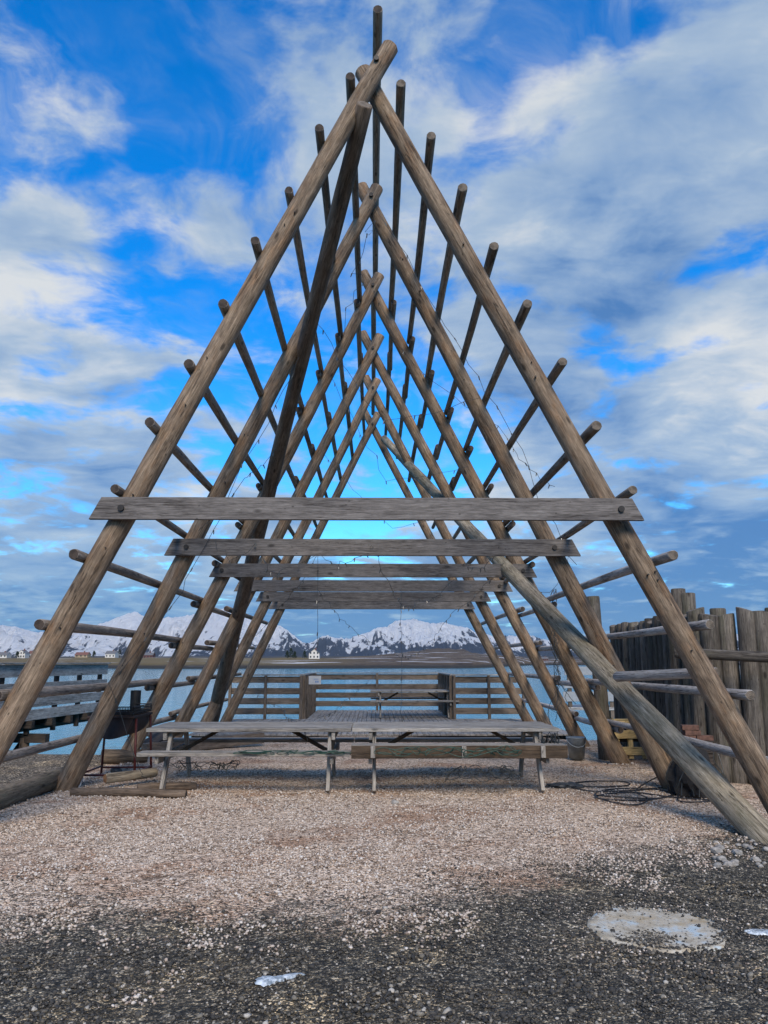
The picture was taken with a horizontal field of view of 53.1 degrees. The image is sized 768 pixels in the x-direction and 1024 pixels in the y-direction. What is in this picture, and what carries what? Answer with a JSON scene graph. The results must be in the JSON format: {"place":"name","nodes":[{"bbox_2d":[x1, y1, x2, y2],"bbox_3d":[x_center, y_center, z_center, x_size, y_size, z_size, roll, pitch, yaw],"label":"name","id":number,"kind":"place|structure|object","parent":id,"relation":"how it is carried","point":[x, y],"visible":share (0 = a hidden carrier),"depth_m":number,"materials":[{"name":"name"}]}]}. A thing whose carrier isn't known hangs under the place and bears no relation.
{"place":"outdoors","nodes":[
{"label":"outdoors","id":0,"kind":"place"},
{"bbox_2d":[17,649,28,657],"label":"house","id":1,"kind":"structure","parent":0,"point":[24,653],"depth_m":632.10,"materials":[{"name":"wood"}]},
{"bbox_2d":[105,650,118,657],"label":"house","id":2,"kind":"structure","parent":0,"point":[112,654],"depth_m":622.71,"materials":[{"name":"wood"}]},
{"bbox_2d":[0,608,738,655],"bbox_3d":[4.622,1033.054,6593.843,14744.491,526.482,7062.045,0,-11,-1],"label":"mountains","id":3,"kind":"structure","parent":0,"point":[417,635],"depth_m":5860.54,"materials":[{"name":"white snow"}]},
{"bbox_2d":[0,648,739,668],"bbox_3d":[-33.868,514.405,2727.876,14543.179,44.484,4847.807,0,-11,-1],"label":"shore","id":4,"kind":"structure","parent":0,"point":[444,658],"depth_m":465.28,"materials":[{"name":"brown soil"}]},
{"bbox_2d":[0,651,10,657],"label":"house","id":5,"kind":"structure","parent":4,"relation":"on","point":[5,654],"depth_m":623.78,"materials":[{"name":"stone"}]},
{"bbox_2d":[75,651,90,657],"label":"house","id":6,"kind":"structure","parent":4,"relation":"on","point":[83,654],"depth_m":604.91,"materials":[{"name":"brown wood"}]},
{"bbox_2d":[143,651,155,657],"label":"house","id":7,"kind":"structure","parent":4,"relation":"on","point":[150,654],"depth_m":682.30,"materials":[{"name":"wood"}]},
{"bbox_2d":[308,648,319,658],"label":"house","id":8,"kind":"structure","parent":4,"relation":"on","point":[314,653],"depth_m":546.63,"materials":[{"name":"stone"}]},
{"bbox_2d":[4,665,740,754],"bbox_3d":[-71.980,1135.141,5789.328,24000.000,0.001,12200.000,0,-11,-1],"label":"water","id":9,"kind":"structure","parent":0,"point":[176,698],"depth_m":67.28,"materials":[{"name":"teal liquid"}]},
{"bbox_2d":[0,662,110,749],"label":"pier","id":10,"kind":"structure","parent":9,"relation":"in","point":[54,716],"depth_m":17.44,"materials":[{"name":"grey wood"}]},
{"bbox_2d":[563,667,614,718],"bbox_3d":[8.377,6.807,24.544,5.628,3.660,1.620,0,-11,-1],"label":"boat","id":11,"kind":"object","parent":9,"relation":"in","point":[584,671],"visible":0.09,"depth_m":23.90,"materials":[{"name":"white plastic"}]},
{"bbox_2d":[0,733,767,1023],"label":"ground","id":12,"kind":"structure","parent":0,"point":[11,771],"depth_m":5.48,"materials":[{"name":"grey gravel"}]},
{"bbox_2d":[0,767,62,809],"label":"log","id":13,"kind":"object","parent":12,"relation":"on","point":[21,790],"visible":0.74,"depth_m":9.00,"materials":[{"name":"brown wood"}]},
{"bbox_2d":[110,768,121,772],"bbox_3d":[-3.883,3.758,11.127,0.167,0.118,0.187,1,-11,-3],"label":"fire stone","id":14,"kind":"object","parent":12,"relation":"on","point":[112,770],"visible":0.64,"depth_m":11.06,"materials":[{"name":"grey stone"}]},
{"bbox_2d":[84,690,152,780],"bbox_3d":[-3.718,3.150,10.866,0.754,1.191,1.025,0,-11,-1],"label":"barrel grill","id":15,"kind":"object","parent":12,"relation":"on","point":[136,717],"visible":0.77,"depth_m":10.62,"materials":[{"name":"black metal"}]},
{"bbox_2d":[100,749,147,763],"bbox_3d":[-4.157,3.912,12.304,0.707,0.227,0.240,8,-52,-25],"label":"log","id":16,"kind":"object","parent":12,"relation":"on","point":[115,756],"visible":0.75,"depth_m":12.20,"materials":[{"name":"brown wood"}]},
{"bbox_2d":[70,788,186,797],"bbox_3d":[-3.056,3.357,9.182,1.419,0.108,0.094,-1,12,5],"label":"log","id":17,"kind":"object","parent":12,"relation":"on","point":[147,792],"visible":0.98,"depth_m":9.15,"materials":[{"name":"brown wood"}]},
{"bbox_2d":[103,767,157,783],"bbox_3d":[-3.263,3.398,9.915,0.693,0.126,0.129,9,-14,-43],"label":"log","id":18,"kind":"object","parent":12,"relation":"on","point":[113,777],"visible":0.98,"depth_m":9.85,"materials":[{"name":"brown wood"}]},
{"bbox_2d":[137,782,196,789],"bbox_3d":[-2.713,3.436,9.607,0.722,0.105,0.106,6,9,-20],"label":"log","id":19,"kind":"object","parent":12,"relation":"on","point":[182,785],"visible":0.75,"depth_m":9.60,"materials":[{"name":"brown wood"}]},
{"bbox_2d":[141,732,263,750],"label":"timber beam","id":20,"kind":"structure","parent":12,"relation":"on","point":[162,745],"depth_m":14.25,"materials":[{"name":"brown wood"}]},
{"bbox_2d":[144,732,163,742],"bbox_3d":[-4.065,4.095,14.010,0.340,0.040,0.931,-2,-3,10],"label":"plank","id":21,"kind":"object","parent":20,"relation":"on","point":[157,737],"visible":0.3,"depth_m":13.79,"materials":[{"name":"grey wood"}]},
{"bbox_2d":[136,722,353,792],"bbox_3d":[-1.722,3.230,10.220,2.609,0.767,1.818,0,-11,-1],"label":"picnic table","id":22,"kind":"object","parent":12,"relation":"on","point":[170,730],"visible":0.88,"depth_m":9.88,"materials":[{"name":"grey wood"}]},
{"bbox_2d":[167,760,239,772],"bbox_3d":[-2.221,3.140,9.498,0.885,0.148,0.205,0,-11,-1],"label":"cable","id":23,"kind":"object","parent":22,"relation":"hanging from","point":[223,763],"visible":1,"depth_m":9.49,"materials":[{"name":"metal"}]},
{"bbox_2d":[233,750,350,754],"bbox_3d":[-1.099,2.917,9.322,1.459,0.050,0.206,0,-11,-1],"label":"cable","id":24,"kind":"object","parent":22,"relation":"on","point":[335,752],"visible":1,"depth_m":9.30,"materials":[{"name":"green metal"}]},
{"bbox_2d":[255,972,304,986],"bbox_3d":[-0.541,2.399,3.968,0.272,0.014,0.116,8,-14,-35],"label":"ice patch","id":25,"kind":"object","parent":12,"relation":"on","point":[263,981],"visible":0.99,"depth_m":3.93,"materials":[{"name":"white ice"}]},
{"bbox_2d":[189,710,567,739],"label":"deck","id":26,"kind":"structure","parent":12,"relation":"on","point":[387,716],"depth_m":20.65,"materials":[{"name":"grey wood"}]},
{"bbox_2d":[228,672,525,718],"bbox_3d":[-0.217,5.710,23.248,8.225,1.616,4.144,0,-11,-1],"label":"deck railing","id":27,"kind":"object","parent":26,"relation":"on","point":[307,702],"visible":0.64,"depth_m":21.47,"materials":[{"name":"brown wood"}]},
{"bbox_2d":[309,676,320,683],"bbox_3d":[-1.917,4.662,21.298,0.340,0.230,0.012,0,-11,-1],"label":"notice","id":28,"kind":"object","parent":27,"relation":"attached to","point":[314,679],"visible":1,"depth_m":21.30,"materials":[{"name":"white paper"}]},
{"bbox_2d":[370,689,458,718],"bbox_3d":[0.842,5.515,22.115,2.472,0.767,1.818,0,-11,-1],"label":"picnic table","id":29,"kind":"object","parent":26,"relation":"on","point":[446,700],"visible":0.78,"depth_m":21.70,"materials":[{"name":"grey wood"}]},
{"bbox_2d":[0,5,767,843],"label":"drying rack","id":30,"kind":"object","parent":12,"relation":"on","point":[664,741],"visible":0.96,"depth_m":10.22,"materials":[{"name":"brown wood"}]},
{"bbox_2d":[108,209,369,780],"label":"string lights","id":31,"kind":"object","parent":30,"relation":"hanging from","point":[119,673],"visible":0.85,"depth_m":10.07,"materials":[{"name":"plastic"}]},
{"bbox_2d":[198,319,356,530],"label":"string lights","id":32,"kind":"object","parent":30,"relation":"hanging from","point":[258,468],"visible":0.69,"depth_m":10.88,"materials":[{"name":"plastic"}]},
{"bbox_2d":[256,693,307,743],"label":"string lights","id":33,"kind":"object","parent":30,"relation":"hanging from","point":[284,715],"visible":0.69,"depth_m":14.47,"materials":[{"name":"plastic"}]},
{"bbox_2d":[261,557,315,630],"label":"string lights","id":34,"kind":"object","parent":30,"relation":"hanging from","point":[288,598],"visible":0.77,"depth_m":15.29,"materials":[{"name":"plastic"}]},
{"bbox_2d":[316,570,318,648],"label":"string lights","id":35,"kind":"object","parent":30,"relation":"hanging from","point":[317,613],"visible":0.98,"depth_m":12.61,"materials":[{"name":"plastic"}]},
{"bbox_2d":[317,675,374,719],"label":"string lights","id":36,"kind":"object","parent":30,"relation":"hanging from","point":[341,702],"visible":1,"depth_m":13.16,"materials":[{"name":"plastic"}]},
{"bbox_2d":[215,541,498,610],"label":"string lights","id":37,"kind":"object","parent":30,"relation":"hanging from","point":[266,571],"visible":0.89,"depth_m":11.64,"materials":[{"name":"plastic"}]},
{"bbox_2d":[338,210,376,344],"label":"string lights","id":38,"kind":"object","parent":30,"relation":"hanging from","point":[359,274],"visible":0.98,"depth_m":12.09,"materials":[{"name":"plastic"}]},
{"bbox_2d":[321,450,425,527],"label":"string lights","id":39,"kind":"object","parent":30,"relation":"hanging from","point":[358,494],"visible":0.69,"depth_m":15.82,"materials":[{"name":"plastic"}]},
{"bbox_2d":[328,372,467,484],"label":"string lights","id":40,"kind":"object","parent":30,"relation":"hanging from","point":[374,453],"visible":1,"depth_m":13.24,"materials":[{"name":"plastic"}]},
{"bbox_2d":[322,329,477,423],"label":"string lights","id":41,"kind":"object","parent":30,"relation":"hanging from","point":[372,408],"visible":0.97,"depth_m":10.69,"materials":[{"name":"plastic"}]},
{"bbox_2d":[399,592,402,733],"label":"string lights","id":42,"kind":"object","parent":30,"relation":"hanging from","point":[401,661],"visible":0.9,"depth_m":12.69,"materials":[{"name":"plastic"}]},
{"bbox_2d":[318,563,503,659],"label":"string lights","id":43,"kind":"object","parent":30,"relation":"hanging from","point":[428,641],"visible":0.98,"depth_m":16.22,"materials":[{"name":"plastic"}]},
{"bbox_2d":[373,290,554,488],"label":"string lights","id":44,"kind":"object","parent":30,"relation":"hanging from","point":[449,392],"visible":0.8,"depth_m":13.59,"materials":[{"name":"plastic"}]},
{"bbox_2d":[376,208,576,564],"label":"string lights","id":45,"kind":"object","parent":30,"relation":"hanging from","point":[469,365],"visible":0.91,"depth_m":10.93,"materials":[{"name":"plastic"}]},
{"bbox_2d":[548,589,575,724],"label":"string lights","id":46,"kind":"object","parent":30,"relation":"hanging from","point":[559,674],"visible":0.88,"depth_m":12.30,"materials":[{"name":"plastic"}]},
{"bbox_2d":[0,744,767,1009],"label":"pale gravel","id":47,"kind":"structure","parent":12,"relation":"on","point":[288,856],"depth_m":6.94,"materials":[{"name":"beige gravel"}]},
{"bbox_2d":[351,722,567,792],"bbox_3d":[0.906,3.229,10.216,2.648,0.767,1.891,0,-11,-1],"label":"picnic table","id":48,"kind":"object","parent":12,"relation":"on","point":[540,752],"visible":0.94,"depth_m":9.76,"materials":[{"name":"grey wood"}]},
{"bbox_2d":[374,745,521,757],"bbox_3d":[0.761,2.871,9.210,1.769,0.138,0.109,0,-11,-1],"label":"cable","id":49,"kind":"object","parent":48,"relation":"on","point":[465,756],"visible":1,"depth_m":9.20,"materials":[{"name":"green metal"}]},
{"bbox_2d":[443,765,522,781],"bbox_3d":[1.195,3.171,9.329,0.962,0.186,0.205,0,-11,-1],"label":"cable","id":50,"kind":"object","parent":48,"relation":"hanging from","point":[490,772],"visible":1,"depth_m":9.33,"materials":[{"name":"rubber"}]},
{"bbox_2d":[540,732,559,743],"bbox_3d":[2.080,2.883,9.651,0.242,0.254,0.203,0,-11,-1],"label":"cable","id":51,"kind":"object","parent":48,"relation":"on","point":[543,740],"visible":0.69,"depth_m":9.64,"materials":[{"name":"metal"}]},
{"bbox_2d":[545,782,584,788],"bbox_3d":[2.323,3.526,9.934,0.534,0.072,0.241,0,-11,-1],"label":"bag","id":52,"kind":"object","parent":12,"relation":"on","point":[563,785],"visible":0.94,"depth_m":9.88,"materials":[{"name":"black plastic"}]},
{"bbox_2d":[566,736,585,759],"bbox_3d":[3.261,3.997,13.018,0.339,0.352,0.336,0,-11,-1],"label":"bucket","id":53,"kind":"object","parent":12,"relation":"on","point":[576,746],"visible":1,"depth_m":12.90,"materials":[{"name":"grey metal"}]},
{"bbox_2d":[587,596,609,759],"bbox_3d":[3.788,2.918,13.515,0.256,2.861,0.255,-2,-12,0],"label":"timber post","id":54,"kind":"object","parent":12,"relation":"on","point":[601,695],"visible":0.32,"depth_m":13.35,"materials":[{"name":"brown wood"}]},
{"bbox_2d":[546,780,708,800],"bbox_3d":[3.050,3.500,9.633,1.436,0.053,1.688,4,-12,-20],"label":"hose","id":55,"kind":"object","parent":12,"relation":"on","point":[635,788],"visible":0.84,"depth_m":9.52,"materials":[{"name":"black rubber"}]},
{"bbox_2d":[611,719,646,758],"bbox_3d":[4.175,3.857,13.069,0.560,0.646,0.211,0,-11,-1],"label":"pallet","id":56,"kind":"object","parent":12,"relation":"on","point":[628,736],"visible":0.27,"depth_m":12.97,"materials":[{"name":"yellow wood"}]},
{"bbox_2d":[593,777,709,804],"bbox_3d":[3.478,3.396,9.340,2.124,0.138,1.163,10,-15,-42],"label":"cable","id":57,"kind":"object","parent":12,"relation":"on","point":[648,798],"visible":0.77,"depth_m":8.95,"materials":[{"name":"black rubber"}]},
{"bbox_2d":[587,906,727,952],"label":"puddle","id":58,"kind":"object","parent":12,"relation":"on","point":[626,923],"visible":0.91,"depth_m":4.74,"materials":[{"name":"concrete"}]},
{"bbox_2d":[609,588,767,784],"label":"palisade fence","id":59,"kind":"object","parent":12,"relation":"on","point":[719,645],"visible":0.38,"depth_m":10.73,"materials":[{"name":"wood"}]},
{"bbox_2d":[666,747,727,797],"bbox_3d":[3.828,3.177,9.603,0.647,0.671,0.689,4,-12,-19],"label":"net heap","id":60,"kind":"object","parent":12,"relation":"on","point":[680,781],"visible":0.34,"depth_m":9.43,"materials":[{"name":"fabric"}]},
{"bbox_2d":[706,741,714,766],"bbox_3d":[4.140,3.329,10.212,0.420,0.575,0.360,0,-11,-1],"label":"crate","id":61,"kind":"object","parent":12,"relation":"on","point":[710,753],"visible":0.09,"depth_m":10.06,"materials":[{"name":"brown wood"}]},
{"bbox_2d":[696,735,713,740],"bbox_3d":[4.251,3.002,10.206,0.215,0.065,0.105,0,-11,2],"label":"brick","id":62,"kind":"object","parent":61,"relation":"on","point":[706,737],"visible":0.8,"depth_m":10.16,"materials":[{"name":"red brick"}]},
{"bbox_2d":[710,847,722,853],"bbox_3d":[2.841,2.892,6.554,0.075,0.062,0.098,7,-13,-31],"label":"stone","id":63,"kind":"object","parent":12,"relation":"on","point":[714,850],"visible":0.97,"depth_m":6.53,"materials":[{"name":"grey stone"}]},
{"bbox_2d":[713,862,722,867],"bbox_3d":[2.666,2.818,6.125,0.068,0.049,0.059,-9,-14,37],"label":"stone","id":64,"kind":"object","parent":12,"relation":"on","point":[717,864],"visible":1,"depth_m":6.11,"materials":[{"name":"grey stone"}]},
{"bbox_2d":[716,855,726,861],"bbox_3d":[2.775,2.854,6.314,0.090,0.057,0.070,-10,-15,42],"label":"stone","id":65,"kind":"object","parent":12,"relation":"on","point":[720,858],"visible":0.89,"depth_m":6.30,"materials":[{"name":"grey stone"}]},
{"bbox_2d":[723,861,733,866],"bbox_3d":[2.761,2.826,6.158,0.081,0.050,0.069,-1,-11,5],"label":"stone","id":66,"kind":"object","parent":12,"relation":"on","point":[728,863],"visible":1,"depth_m":6.14,"materials":[{"name":"grey stone"}]},
{"bbox_2d":[734,850,742,855],"bbox_3d":[3.002,2.887,6.500,0.066,0.048,0.090,-6,-12,27],"label":"stone","id":67,"kind":"object","parent":12,"relation":"on","point":[738,852],"visible":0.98,"depth_m":6.48,"materials":[{"name":"grey stone"}]},
{"bbox_2d":[744,928,767,934],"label":"ice patch","id":68,"kind":"object","parent":12,"relation":"on","point":[757,931],"visible":1,"depth_m":4.63,"materials":[{"name":"white ice"}]},
{"bbox_2d":[750,856,761,861],"bbox_3d":[3.058,2.862,6.319,0.084,0.054,0.073,4,-12,-17],"label":"stone","id":69,"kind":"object","parent":12,"relation":"on","point":[756,859],"visible":0.87,"depth_m":6.30,"materials":[{"name":"grey stone"}]},
{"bbox_2d":[0,0,767,642],"label":"sky","id":70,"kind":"structure","parent":0,"point":[613,154],"materials":[{"name":"blue"}]},
{"bbox_3d":[4.021,3.001,10.204,0.224,0.065,0.125,0,-11,-1],"label":"brick","id":71,"kind":"object","parent":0,"visible":0},
{"bbox_2d":[682,730,700,735],"bbox_3d":[4.091,2.936,10.217,0.215,0.065,0.105,1,-11,-4],"label":"brick","id":72,"kind":"object","parent":71,"relation":"on","point":[691,732],"visible":0.96,"depth_m":10.17,"materials":[{"name":"red brick"}]},
{"bbox_2d":[680,725,698,729],"bbox_3d":[4.071,2.870,10.230,0.215,0.065,0.105,-1,-11,6],"label":"brick","id":73,"kind":"object","parent":72,"relation":"on","point":[689,727],"visible":1,"depth_m":10.18,"materials":[{"name":"red brick"}]}
]}

